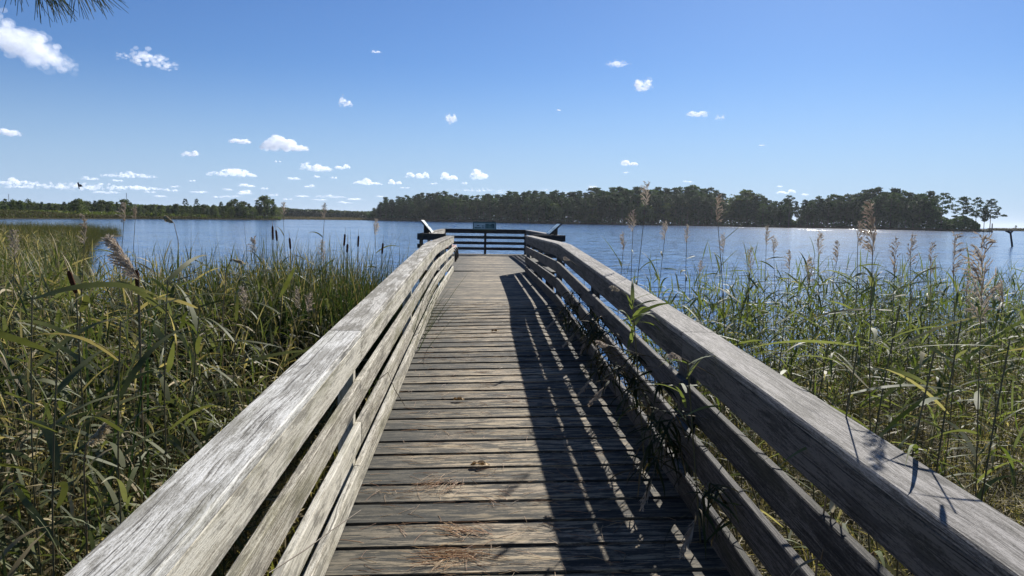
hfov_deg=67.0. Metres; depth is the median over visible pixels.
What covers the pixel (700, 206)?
pine tree
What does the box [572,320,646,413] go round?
reed
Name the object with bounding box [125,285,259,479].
reed
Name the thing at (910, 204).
pine tree
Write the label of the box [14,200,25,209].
broadleaf tree
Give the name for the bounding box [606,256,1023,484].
reed bed
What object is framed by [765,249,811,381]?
reed
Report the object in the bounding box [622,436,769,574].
reed
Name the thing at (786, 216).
pine tree
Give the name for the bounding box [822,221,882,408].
reed
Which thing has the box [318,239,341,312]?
reed
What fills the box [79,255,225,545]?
reed
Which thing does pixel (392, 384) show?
fallen reed
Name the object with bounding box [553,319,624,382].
reed
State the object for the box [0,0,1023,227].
sky
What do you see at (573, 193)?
pine tree
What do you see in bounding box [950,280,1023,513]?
reed
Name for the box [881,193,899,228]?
pine tree
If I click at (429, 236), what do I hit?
railing
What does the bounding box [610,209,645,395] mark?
reed
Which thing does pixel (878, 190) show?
pine tree
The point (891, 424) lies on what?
reed
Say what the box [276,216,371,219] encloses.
shore reeds
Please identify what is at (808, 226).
shore reeds
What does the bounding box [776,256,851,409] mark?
reed
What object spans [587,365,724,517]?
reed
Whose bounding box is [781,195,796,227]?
pine tree
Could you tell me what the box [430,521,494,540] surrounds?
pine needle clump
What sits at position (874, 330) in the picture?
reed
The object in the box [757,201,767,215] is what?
pine tree
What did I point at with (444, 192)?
pine tree
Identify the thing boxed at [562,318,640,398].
reed
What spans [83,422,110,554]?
reed
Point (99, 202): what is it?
broadleaf tree
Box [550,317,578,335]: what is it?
reed
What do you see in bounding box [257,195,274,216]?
broadleaf tree
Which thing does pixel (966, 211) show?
pine tree
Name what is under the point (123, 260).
reed
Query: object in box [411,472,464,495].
pine needle clump
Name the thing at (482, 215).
pine tree
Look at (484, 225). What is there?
information sign
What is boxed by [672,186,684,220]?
pine tree
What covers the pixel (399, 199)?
pine tree
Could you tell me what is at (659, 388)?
reed
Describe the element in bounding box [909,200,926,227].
pine tree
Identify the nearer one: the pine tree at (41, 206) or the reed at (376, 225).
the reed at (376, 225)
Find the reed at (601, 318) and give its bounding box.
[565,316,638,368]
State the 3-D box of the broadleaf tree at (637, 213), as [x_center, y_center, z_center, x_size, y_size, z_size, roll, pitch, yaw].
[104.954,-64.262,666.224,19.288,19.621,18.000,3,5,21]
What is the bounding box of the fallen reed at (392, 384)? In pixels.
[376,372,404,405]
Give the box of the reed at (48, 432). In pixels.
[0,331,115,575]
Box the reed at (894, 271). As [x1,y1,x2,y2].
[857,236,944,458]
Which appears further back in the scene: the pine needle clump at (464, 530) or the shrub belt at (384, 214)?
the shrub belt at (384, 214)
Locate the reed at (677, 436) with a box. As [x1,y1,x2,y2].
[624,411,735,538]
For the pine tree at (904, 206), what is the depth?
550.14 m
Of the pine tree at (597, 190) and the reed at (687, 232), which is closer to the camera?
the reed at (687, 232)
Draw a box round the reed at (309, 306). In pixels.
[302,292,330,445]
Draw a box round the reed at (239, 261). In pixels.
[222,259,245,421]
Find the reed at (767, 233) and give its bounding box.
[741,225,785,358]
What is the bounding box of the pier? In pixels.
[301,253,730,575]
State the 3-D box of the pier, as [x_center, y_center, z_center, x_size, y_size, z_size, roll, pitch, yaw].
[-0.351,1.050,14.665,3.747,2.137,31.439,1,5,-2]
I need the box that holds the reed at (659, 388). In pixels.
[625,380,717,513]
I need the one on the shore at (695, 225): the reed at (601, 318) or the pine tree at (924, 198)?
the pine tree at (924, 198)
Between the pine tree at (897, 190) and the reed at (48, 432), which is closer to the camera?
the reed at (48, 432)
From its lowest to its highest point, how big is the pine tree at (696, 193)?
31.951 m
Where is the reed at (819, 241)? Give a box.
[786,230,844,402]
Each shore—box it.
[0,215,261,219]
[292,219,345,219]
[372,220,986,231]
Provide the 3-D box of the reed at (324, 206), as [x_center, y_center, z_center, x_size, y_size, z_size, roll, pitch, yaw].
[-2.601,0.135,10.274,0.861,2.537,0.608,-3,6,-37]
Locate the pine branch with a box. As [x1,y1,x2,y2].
[3,0,127,26]
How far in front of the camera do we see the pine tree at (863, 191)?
634.26 m
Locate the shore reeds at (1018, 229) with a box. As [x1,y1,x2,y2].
[987,228,1023,230]
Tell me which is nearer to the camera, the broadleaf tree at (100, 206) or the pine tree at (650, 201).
the broadleaf tree at (100, 206)
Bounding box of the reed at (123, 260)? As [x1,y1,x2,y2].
[101,233,144,501]
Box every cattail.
[0,242,169,573]
[48,253,212,496]
[234,224,278,300]
[247,222,307,289]
[289,236,312,346]
[312,227,363,316]
[327,232,398,294]
[346,236,395,342]
[346,241,368,313]
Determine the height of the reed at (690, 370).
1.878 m
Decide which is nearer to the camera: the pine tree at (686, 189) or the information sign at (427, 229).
the information sign at (427, 229)
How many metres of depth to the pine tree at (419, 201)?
736.99 m
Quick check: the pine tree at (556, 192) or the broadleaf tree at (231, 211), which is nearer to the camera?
the broadleaf tree at (231, 211)
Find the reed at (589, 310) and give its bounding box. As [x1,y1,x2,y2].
[559,298,610,331]
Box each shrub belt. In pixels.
[0,209,281,218]
[367,201,722,224]
[368,216,956,230]
[722,204,980,230]
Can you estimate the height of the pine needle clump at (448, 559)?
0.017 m
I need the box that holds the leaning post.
[1005,230,1013,245]
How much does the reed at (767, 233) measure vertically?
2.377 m
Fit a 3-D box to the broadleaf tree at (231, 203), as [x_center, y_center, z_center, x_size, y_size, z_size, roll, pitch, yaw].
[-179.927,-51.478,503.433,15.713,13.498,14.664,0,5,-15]
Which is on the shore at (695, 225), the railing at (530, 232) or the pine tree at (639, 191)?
the pine tree at (639, 191)
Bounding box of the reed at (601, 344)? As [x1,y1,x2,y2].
[595,340,675,404]
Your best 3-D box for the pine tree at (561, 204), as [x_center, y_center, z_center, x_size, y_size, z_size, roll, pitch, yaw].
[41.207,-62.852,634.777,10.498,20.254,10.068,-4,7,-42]
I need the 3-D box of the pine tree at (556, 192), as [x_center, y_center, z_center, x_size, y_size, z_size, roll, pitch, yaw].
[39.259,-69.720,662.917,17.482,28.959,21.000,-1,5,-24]
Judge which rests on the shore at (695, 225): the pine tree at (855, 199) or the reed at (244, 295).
the pine tree at (855, 199)
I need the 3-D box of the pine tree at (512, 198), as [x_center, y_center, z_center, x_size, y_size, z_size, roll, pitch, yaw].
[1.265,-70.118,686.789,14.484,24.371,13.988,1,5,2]
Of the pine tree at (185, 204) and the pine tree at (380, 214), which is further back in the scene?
the pine tree at (380, 214)
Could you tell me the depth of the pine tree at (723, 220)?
708.00 m
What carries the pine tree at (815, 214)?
on the shore at (695, 225)
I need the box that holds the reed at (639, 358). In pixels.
[605,350,713,507]
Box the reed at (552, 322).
[543,307,645,412]
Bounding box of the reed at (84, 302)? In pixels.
[0,274,156,550]
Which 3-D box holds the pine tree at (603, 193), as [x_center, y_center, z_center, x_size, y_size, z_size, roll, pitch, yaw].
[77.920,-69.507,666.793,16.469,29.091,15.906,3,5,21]
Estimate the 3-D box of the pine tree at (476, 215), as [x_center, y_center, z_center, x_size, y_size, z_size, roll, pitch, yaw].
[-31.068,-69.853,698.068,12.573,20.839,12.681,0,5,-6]
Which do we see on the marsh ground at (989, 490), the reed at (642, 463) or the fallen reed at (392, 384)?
the reed at (642, 463)
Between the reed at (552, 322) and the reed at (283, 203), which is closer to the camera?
the reed at (552, 322)
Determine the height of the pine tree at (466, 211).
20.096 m
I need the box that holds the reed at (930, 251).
[884,242,979,461]
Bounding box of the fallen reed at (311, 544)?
[268,510,360,572]
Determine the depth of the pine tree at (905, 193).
572.97 m
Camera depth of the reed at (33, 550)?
3.12 m
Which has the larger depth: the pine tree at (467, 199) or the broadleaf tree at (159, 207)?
the pine tree at (467, 199)
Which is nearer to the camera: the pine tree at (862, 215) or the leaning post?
the leaning post
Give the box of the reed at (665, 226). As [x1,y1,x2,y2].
[654,221,678,381]
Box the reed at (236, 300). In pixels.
[173,284,307,533]
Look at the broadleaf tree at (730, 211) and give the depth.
692.85 m
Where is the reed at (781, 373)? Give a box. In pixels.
[702,300,851,542]
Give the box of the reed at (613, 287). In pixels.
[608,285,647,379]
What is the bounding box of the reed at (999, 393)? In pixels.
[911,341,1010,500]
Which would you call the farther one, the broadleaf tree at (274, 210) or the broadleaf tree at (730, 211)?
the broadleaf tree at (730, 211)
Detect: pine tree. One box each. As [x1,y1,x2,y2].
[39,202,44,209]
[91,201,97,210]
[181,199,188,210]
[193,199,200,210]
[237,205,242,217]
[254,199,259,215]
[258,204,262,215]
[265,204,270,213]
[377,207,383,217]
[382,202,388,217]
[388,202,396,217]
[395,198,404,215]
[395,201,403,217]
[404,197,414,214]
[414,197,424,209]
[422,197,431,211]
[436,197,449,216]
[439,191,447,211]
[443,196,453,215]
[449,199,458,215]
[451,197,459,216]
[460,200,470,219]
[461,197,469,207]
[471,199,482,217]
[477,199,488,219]
[481,197,488,214]
[497,196,504,209]
[503,195,513,219]
[506,195,515,212]
[514,197,524,209]
[521,197,533,219]
[524,190,535,218]
[527,194,536,216]
[534,194,544,220]
[535,191,545,221]
[540,196,550,221]
[544,199,553,221]
[545,194,557,222]
[549,190,561,222]
[554,196,565,220]
[558,199,566,222]
[562,199,574,223]
[568,191,576,221]
[576,190,582,197]
[586,187,594,199]
[587,193,594,211]
[589,194,600,216]
[592,187,600,194]
[596,191,608,223]
[600,192,616,222]
[608,192,619,222]
[609,187,617,223]
[610,197,620,223]
[615,186,624,193]
[620,190,627,220]
[626,190,636,214]
[631,194,645,216]
[632,186,639,202]
[632,189,643,223]
[643,190,654,200]
[644,197,653,221]
[654,187,664,199]
[654,195,664,224]
[662,188,672,221]
[670,187,680,221]
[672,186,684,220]
[682,186,691,193]
[683,194,692,224]
[684,184,699,224]
[686,190,694,223]
[688,191,701,221]
[692,194,710,224]
[705,187,715,223]
[705,197,717,220]
[707,194,714,224]
[713,190,722,200]
[714,202,727,224]
[718,193,727,202]
[720,205,727,221]
[748,195,760,214]
[749,201,761,224]
[755,203,769,224]
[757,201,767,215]
[764,206,771,220]
[776,208,784,220]
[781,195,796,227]
[783,205,794,226]
[794,202,798,217]
[796,210,805,224]
[797,199,810,217]
[804,201,817,221]
[810,196,821,218]
[810,206,819,225]
[815,198,824,220]
[817,203,825,227]
[821,202,835,227]
[827,194,838,223]
[827,199,841,222]
[829,202,840,227]
[838,196,846,224]
[843,196,853,225]
[847,197,861,226]
[847,200,856,225]
[854,202,862,218]
[858,189,869,222]
[859,193,867,203]
[860,188,876,211]
[860,199,873,228]
[864,193,875,212]
[867,198,886,226]
[873,187,882,197]
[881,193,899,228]
[892,188,903,198]
[897,191,908,201]
[897,192,914,220]
[900,198,909,227]
[905,200,917,227]
[908,196,918,228]
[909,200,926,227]
[914,196,928,226]
[915,193,926,205]
[922,191,937,225]
[922,198,940,214]
[931,193,955,228]
[951,196,974,228]
[969,197,984,217]
[979,205,991,228]
[981,199,1007,229]
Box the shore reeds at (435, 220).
[367,218,529,222]
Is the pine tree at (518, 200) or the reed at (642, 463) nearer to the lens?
the reed at (642, 463)
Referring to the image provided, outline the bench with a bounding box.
[437,244,458,261]
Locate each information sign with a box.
[421,220,432,232]
[473,222,495,229]
[546,223,561,234]
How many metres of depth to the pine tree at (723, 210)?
710.49 m
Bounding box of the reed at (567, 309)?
[551,300,612,367]
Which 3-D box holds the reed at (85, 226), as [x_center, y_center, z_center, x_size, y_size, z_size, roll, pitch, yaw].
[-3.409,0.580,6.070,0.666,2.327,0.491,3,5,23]
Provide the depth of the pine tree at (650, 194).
693.13 m
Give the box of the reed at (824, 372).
[780,310,850,548]
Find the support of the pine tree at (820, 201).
on the shore at (695, 225)
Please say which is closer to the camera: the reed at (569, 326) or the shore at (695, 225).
the reed at (569, 326)
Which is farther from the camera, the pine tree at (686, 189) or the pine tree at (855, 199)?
the pine tree at (686, 189)
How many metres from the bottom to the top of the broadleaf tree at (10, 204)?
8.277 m
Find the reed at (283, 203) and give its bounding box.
[278,202,286,258]
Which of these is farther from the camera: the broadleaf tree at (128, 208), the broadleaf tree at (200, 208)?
the broadleaf tree at (200, 208)
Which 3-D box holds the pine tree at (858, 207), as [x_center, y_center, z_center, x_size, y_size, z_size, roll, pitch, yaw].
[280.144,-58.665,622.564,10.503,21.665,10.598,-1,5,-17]
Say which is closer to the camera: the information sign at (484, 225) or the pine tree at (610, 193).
the information sign at (484, 225)
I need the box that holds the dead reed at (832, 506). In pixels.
[790,496,834,575]
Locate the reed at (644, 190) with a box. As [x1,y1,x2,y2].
[624,181,660,404]
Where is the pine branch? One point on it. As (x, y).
(59, 4)
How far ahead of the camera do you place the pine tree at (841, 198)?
646.31 m
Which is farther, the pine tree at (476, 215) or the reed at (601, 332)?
the pine tree at (476, 215)
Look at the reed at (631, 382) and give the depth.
4.97 m
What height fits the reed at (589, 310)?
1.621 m
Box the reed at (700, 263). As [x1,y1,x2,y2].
[674,260,720,363]
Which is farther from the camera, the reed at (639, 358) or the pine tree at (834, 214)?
the pine tree at (834, 214)
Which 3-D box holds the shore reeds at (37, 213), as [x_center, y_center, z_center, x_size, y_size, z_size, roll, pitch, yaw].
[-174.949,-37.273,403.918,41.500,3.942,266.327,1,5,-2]
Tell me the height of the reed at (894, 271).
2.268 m
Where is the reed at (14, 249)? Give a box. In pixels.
[0,229,64,479]
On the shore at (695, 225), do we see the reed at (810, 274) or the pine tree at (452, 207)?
the pine tree at (452, 207)
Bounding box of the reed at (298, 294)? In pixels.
[277,286,313,359]
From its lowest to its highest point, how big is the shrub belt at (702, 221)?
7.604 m
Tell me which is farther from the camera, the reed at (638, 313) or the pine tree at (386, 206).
the pine tree at (386, 206)
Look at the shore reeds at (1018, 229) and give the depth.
706.81 m
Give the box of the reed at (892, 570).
[874,319,1023,575]
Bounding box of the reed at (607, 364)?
[577,359,699,488]
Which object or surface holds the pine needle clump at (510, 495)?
on the pier
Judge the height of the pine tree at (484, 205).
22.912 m
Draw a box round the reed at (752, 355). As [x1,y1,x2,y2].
[712,285,794,536]
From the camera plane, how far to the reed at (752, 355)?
5.79 m
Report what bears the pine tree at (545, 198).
on the far shore
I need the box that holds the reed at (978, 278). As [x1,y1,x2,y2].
[906,231,1023,499]
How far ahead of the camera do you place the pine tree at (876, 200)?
589.53 m
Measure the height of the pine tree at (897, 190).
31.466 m
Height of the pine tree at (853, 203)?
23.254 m
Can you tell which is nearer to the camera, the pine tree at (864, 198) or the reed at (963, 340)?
the reed at (963, 340)
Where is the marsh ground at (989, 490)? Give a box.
[5,234,1023,575]
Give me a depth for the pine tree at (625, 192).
683.98 m
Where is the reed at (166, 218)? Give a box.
[163,215,181,360]
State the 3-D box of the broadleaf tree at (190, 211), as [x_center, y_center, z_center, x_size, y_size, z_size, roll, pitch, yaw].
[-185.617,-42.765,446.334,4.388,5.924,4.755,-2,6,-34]
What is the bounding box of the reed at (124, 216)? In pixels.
[94,202,132,414]
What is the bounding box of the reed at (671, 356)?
[667,352,738,542]
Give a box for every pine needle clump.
[397,547,481,572]
[407,544,511,569]
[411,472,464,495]
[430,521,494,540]
[483,490,543,502]
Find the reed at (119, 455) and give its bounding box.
[12,293,237,523]
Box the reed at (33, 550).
[0,282,165,575]
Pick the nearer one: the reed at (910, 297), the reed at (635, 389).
the reed at (635, 389)
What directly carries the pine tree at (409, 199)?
on the shore at (695, 225)
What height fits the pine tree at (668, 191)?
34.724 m
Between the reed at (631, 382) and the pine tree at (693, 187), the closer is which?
the reed at (631, 382)
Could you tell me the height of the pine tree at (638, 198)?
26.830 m
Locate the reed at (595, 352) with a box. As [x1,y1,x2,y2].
[577,339,639,406]
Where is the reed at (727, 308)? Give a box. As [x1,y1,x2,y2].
[700,194,766,508]
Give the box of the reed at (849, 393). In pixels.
[730,303,975,547]
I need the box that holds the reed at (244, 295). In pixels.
[228,284,280,404]
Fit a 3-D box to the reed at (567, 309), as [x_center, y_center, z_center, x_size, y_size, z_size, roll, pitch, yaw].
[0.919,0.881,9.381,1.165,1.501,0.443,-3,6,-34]
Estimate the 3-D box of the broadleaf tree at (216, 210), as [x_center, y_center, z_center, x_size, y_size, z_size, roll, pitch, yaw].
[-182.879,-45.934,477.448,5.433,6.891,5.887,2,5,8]
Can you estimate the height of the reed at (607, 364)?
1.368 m
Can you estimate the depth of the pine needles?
4.76 m
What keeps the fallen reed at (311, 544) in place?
on the railing at (193, 515)
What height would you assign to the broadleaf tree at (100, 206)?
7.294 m
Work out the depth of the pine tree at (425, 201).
735.48 m
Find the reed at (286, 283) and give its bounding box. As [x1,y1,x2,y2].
[204,267,311,479]
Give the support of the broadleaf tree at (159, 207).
on the shore at (122, 218)
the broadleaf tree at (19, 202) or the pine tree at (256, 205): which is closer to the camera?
the broadleaf tree at (19, 202)
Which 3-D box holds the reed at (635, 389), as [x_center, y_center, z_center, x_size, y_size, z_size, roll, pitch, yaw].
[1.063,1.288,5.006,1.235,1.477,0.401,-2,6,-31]
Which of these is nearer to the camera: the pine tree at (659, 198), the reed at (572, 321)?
the reed at (572, 321)
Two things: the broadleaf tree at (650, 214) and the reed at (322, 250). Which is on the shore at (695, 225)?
the broadleaf tree at (650, 214)
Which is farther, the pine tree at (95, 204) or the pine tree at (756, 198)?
the pine tree at (756, 198)
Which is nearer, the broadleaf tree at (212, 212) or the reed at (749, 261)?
the reed at (749, 261)
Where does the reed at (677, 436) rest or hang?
on the marsh ground at (989, 490)
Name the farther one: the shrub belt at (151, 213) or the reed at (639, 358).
the shrub belt at (151, 213)
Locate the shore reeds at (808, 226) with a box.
[531,221,990,231]
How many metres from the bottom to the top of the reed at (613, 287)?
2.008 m
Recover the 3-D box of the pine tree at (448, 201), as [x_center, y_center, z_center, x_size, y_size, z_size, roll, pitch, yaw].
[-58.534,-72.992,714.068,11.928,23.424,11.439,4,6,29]
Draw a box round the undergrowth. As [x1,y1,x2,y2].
[0,341,383,575]
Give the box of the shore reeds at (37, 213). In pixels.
[0,209,280,219]
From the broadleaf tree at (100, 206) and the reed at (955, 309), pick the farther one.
the broadleaf tree at (100, 206)
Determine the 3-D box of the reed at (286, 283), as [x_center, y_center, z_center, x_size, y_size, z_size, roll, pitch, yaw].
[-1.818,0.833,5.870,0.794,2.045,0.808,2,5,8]
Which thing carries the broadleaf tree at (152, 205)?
on the shore at (122, 218)
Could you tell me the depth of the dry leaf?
4.88 m
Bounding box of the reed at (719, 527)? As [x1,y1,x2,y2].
[663,473,756,559]
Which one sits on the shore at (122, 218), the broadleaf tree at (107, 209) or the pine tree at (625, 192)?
the broadleaf tree at (107, 209)
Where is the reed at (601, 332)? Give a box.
[572,329,670,448]
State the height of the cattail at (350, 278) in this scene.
2.129 m
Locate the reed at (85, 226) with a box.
[25,213,122,398]
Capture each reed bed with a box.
[0,218,124,319]
[0,233,392,575]
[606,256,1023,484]
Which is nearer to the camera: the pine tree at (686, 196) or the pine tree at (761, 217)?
the pine tree at (761, 217)
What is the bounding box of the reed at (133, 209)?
[115,206,137,340]
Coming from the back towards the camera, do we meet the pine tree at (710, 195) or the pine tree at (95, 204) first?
the pine tree at (710, 195)
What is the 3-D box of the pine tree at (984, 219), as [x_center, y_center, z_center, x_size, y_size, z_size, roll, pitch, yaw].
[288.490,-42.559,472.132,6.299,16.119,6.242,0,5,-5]
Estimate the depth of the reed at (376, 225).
9.81 m
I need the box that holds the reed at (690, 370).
[657,352,726,542]
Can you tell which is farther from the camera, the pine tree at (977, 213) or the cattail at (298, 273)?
the pine tree at (977, 213)
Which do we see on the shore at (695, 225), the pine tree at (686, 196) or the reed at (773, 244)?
the pine tree at (686, 196)
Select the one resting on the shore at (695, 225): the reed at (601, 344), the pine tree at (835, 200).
the pine tree at (835, 200)
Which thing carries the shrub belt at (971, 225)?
on the shore at (695, 225)
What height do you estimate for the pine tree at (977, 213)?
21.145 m
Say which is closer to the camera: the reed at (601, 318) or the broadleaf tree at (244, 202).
the reed at (601, 318)
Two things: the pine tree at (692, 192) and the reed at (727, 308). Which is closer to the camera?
the reed at (727, 308)
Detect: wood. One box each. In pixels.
[0,201,283,216]
[282,207,369,217]
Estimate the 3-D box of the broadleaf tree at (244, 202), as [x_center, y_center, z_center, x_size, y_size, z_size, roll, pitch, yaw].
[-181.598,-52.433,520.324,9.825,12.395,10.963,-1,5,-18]
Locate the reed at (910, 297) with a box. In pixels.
[859,234,952,449]
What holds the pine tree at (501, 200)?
on the shore at (695, 225)
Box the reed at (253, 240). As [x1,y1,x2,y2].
[247,236,272,317]
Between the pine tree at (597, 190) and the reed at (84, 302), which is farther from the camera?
the pine tree at (597, 190)
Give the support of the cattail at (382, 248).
on the marsh ground at (989, 490)
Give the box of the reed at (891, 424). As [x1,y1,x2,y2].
[764,305,1004,566]
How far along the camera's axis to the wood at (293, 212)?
1019.04 m
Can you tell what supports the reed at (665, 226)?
on the marsh ground at (989, 490)
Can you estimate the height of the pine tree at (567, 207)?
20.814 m
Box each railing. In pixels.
[65,236,453,575]
[417,233,445,281]
[423,229,444,259]
[444,228,526,254]
[525,230,551,257]
[525,236,1023,575]
[533,235,565,266]
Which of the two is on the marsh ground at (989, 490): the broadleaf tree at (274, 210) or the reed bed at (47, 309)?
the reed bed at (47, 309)
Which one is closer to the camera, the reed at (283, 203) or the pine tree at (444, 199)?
the reed at (283, 203)
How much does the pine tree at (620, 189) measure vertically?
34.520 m
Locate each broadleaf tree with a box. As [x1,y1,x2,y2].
[6,199,21,209]
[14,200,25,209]
[23,199,34,210]
[69,198,85,213]
[81,200,91,212]
[96,200,105,210]
[96,204,104,211]
[104,201,114,209]
[105,204,111,213]
[117,199,130,214]
[125,206,134,216]
[135,208,142,215]
[149,204,156,215]
[157,205,165,212]
[157,209,165,216]
[164,205,173,213]
[171,203,181,213]
[188,209,193,216]
[192,205,202,214]
[200,204,211,214]
[209,204,219,214]
[213,208,220,217]
[219,205,229,216]
[225,199,246,216]
[228,206,235,217]
[235,201,248,215]
[243,206,249,217]
[247,208,256,217]
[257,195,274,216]
[270,205,280,218]
[418,203,436,218]
[546,203,563,223]
[624,202,644,223]
[634,202,656,221]
[645,201,663,223]
[677,201,695,224]
[720,189,761,223]
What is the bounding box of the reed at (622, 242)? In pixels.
[617,231,628,342]
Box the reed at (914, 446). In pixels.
[807,351,946,575]
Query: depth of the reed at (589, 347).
7.40 m
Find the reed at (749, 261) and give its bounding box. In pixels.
[722,247,769,409]
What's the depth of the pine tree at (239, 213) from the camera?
499.32 m
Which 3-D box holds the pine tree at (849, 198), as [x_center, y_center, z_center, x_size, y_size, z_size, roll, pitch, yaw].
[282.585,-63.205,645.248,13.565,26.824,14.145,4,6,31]
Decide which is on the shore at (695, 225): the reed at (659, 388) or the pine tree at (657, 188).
the pine tree at (657, 188)
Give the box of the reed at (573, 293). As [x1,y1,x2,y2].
[550,290,637,399]
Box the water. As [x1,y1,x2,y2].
[0,219,1023,394]
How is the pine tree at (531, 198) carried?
on the far shore
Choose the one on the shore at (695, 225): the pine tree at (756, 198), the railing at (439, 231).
the pine tree at (756, 198)
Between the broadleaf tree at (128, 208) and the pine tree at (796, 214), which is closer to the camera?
the broadleaf tree at (128, 208)
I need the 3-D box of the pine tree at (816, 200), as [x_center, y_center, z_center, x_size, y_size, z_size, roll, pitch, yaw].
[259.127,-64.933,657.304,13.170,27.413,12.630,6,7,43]
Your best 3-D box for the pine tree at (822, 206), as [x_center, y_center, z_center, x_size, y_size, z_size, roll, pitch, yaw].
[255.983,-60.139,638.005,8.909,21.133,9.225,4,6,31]
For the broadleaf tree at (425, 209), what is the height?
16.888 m
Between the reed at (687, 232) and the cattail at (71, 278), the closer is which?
the cattail at (71, 278)
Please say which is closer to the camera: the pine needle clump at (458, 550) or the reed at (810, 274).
the pine needle clump at (458, 550)
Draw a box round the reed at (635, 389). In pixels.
[594,376,722,519]
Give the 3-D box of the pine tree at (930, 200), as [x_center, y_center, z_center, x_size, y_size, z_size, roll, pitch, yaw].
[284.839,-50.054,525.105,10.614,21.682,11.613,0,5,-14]
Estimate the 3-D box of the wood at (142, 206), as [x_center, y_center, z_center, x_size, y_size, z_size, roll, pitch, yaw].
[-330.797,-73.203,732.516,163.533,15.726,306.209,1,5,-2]
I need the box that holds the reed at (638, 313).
[618,279,674,455]
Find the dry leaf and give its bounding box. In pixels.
[470,460,489,465]
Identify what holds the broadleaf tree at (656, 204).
on the shore at (695, 225)
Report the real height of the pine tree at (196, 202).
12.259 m
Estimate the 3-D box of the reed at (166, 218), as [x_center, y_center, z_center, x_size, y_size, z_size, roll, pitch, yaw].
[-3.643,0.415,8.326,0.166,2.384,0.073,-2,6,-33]
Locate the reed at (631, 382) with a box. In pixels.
[588,365,716,511]
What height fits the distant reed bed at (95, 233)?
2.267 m
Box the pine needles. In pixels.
[344,302,692,575]
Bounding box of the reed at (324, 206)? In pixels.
[304,202,335,277]
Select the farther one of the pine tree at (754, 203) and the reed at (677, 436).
the pine tree at (754, 203)
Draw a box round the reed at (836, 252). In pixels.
[801,240,854,395]
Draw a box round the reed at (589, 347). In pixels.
[568,324,657,429]
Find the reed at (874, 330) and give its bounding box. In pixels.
[752,200,935,572]
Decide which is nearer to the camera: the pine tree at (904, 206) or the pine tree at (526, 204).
the pine tree at (904, 206)
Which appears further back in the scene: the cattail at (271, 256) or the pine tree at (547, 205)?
the pine tree at (547, 205)
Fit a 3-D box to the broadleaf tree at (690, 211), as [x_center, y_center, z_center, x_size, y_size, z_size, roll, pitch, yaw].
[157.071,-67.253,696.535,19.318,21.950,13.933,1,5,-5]
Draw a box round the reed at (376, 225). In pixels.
[355,218,398,286]
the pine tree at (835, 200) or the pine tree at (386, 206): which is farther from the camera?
the pine tree at (386, 206)
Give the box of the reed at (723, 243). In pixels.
[697,233,736,332]
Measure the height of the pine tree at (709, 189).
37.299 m
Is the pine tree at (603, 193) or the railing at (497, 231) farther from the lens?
the pine tree at (603, 193)
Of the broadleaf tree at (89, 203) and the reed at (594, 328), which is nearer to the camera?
the reed at (594, 328)
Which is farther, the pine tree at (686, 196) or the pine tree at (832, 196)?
the pine tree at (686, 196)
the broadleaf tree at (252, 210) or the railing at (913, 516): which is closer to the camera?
the railing at (913, 516)
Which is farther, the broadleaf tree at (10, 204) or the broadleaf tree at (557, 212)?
the broadleaf tree at (557, 212)
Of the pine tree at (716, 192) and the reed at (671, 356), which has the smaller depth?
the reed at (671, 356)
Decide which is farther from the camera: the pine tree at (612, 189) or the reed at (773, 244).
the pine tree at (612, 189)
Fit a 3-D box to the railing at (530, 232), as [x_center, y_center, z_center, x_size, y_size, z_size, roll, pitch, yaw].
[0.896,-1.217,25.057,0.171,1.181,9.779,1,5,-4]
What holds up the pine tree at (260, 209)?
on the shore at (122, 218)
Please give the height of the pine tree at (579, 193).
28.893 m
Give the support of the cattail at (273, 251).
on the marsh ground at (989, 490)
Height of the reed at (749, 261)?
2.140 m
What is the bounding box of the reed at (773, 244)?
[745,235,792,369]
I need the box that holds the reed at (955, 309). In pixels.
[879,231,1021,488]
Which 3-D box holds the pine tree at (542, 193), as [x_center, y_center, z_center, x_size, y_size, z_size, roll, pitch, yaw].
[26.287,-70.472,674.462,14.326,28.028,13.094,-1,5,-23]
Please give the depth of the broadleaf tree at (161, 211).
416.96 m
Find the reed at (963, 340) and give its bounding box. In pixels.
[928,280,997,478]
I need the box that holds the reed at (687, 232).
[676,224,701,387]
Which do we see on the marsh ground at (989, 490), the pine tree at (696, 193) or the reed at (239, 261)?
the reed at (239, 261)
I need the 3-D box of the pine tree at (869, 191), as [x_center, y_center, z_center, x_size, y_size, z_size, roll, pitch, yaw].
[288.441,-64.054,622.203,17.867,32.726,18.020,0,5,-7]
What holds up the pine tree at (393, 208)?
on the shore at (695, 225)
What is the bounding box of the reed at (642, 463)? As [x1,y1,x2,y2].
[606,405,760,510]
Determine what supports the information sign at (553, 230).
attached to the railing at (530, 232)
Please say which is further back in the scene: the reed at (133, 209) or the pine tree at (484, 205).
the pine tree at (484, 205)
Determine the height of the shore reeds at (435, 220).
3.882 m
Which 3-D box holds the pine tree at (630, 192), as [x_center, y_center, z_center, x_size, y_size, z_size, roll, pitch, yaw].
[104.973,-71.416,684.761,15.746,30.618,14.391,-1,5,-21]
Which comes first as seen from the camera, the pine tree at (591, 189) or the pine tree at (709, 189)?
the pine tree at (591, 189)
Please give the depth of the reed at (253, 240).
8.99 m
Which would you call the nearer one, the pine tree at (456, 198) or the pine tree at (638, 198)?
the pine tree at (638, 198)

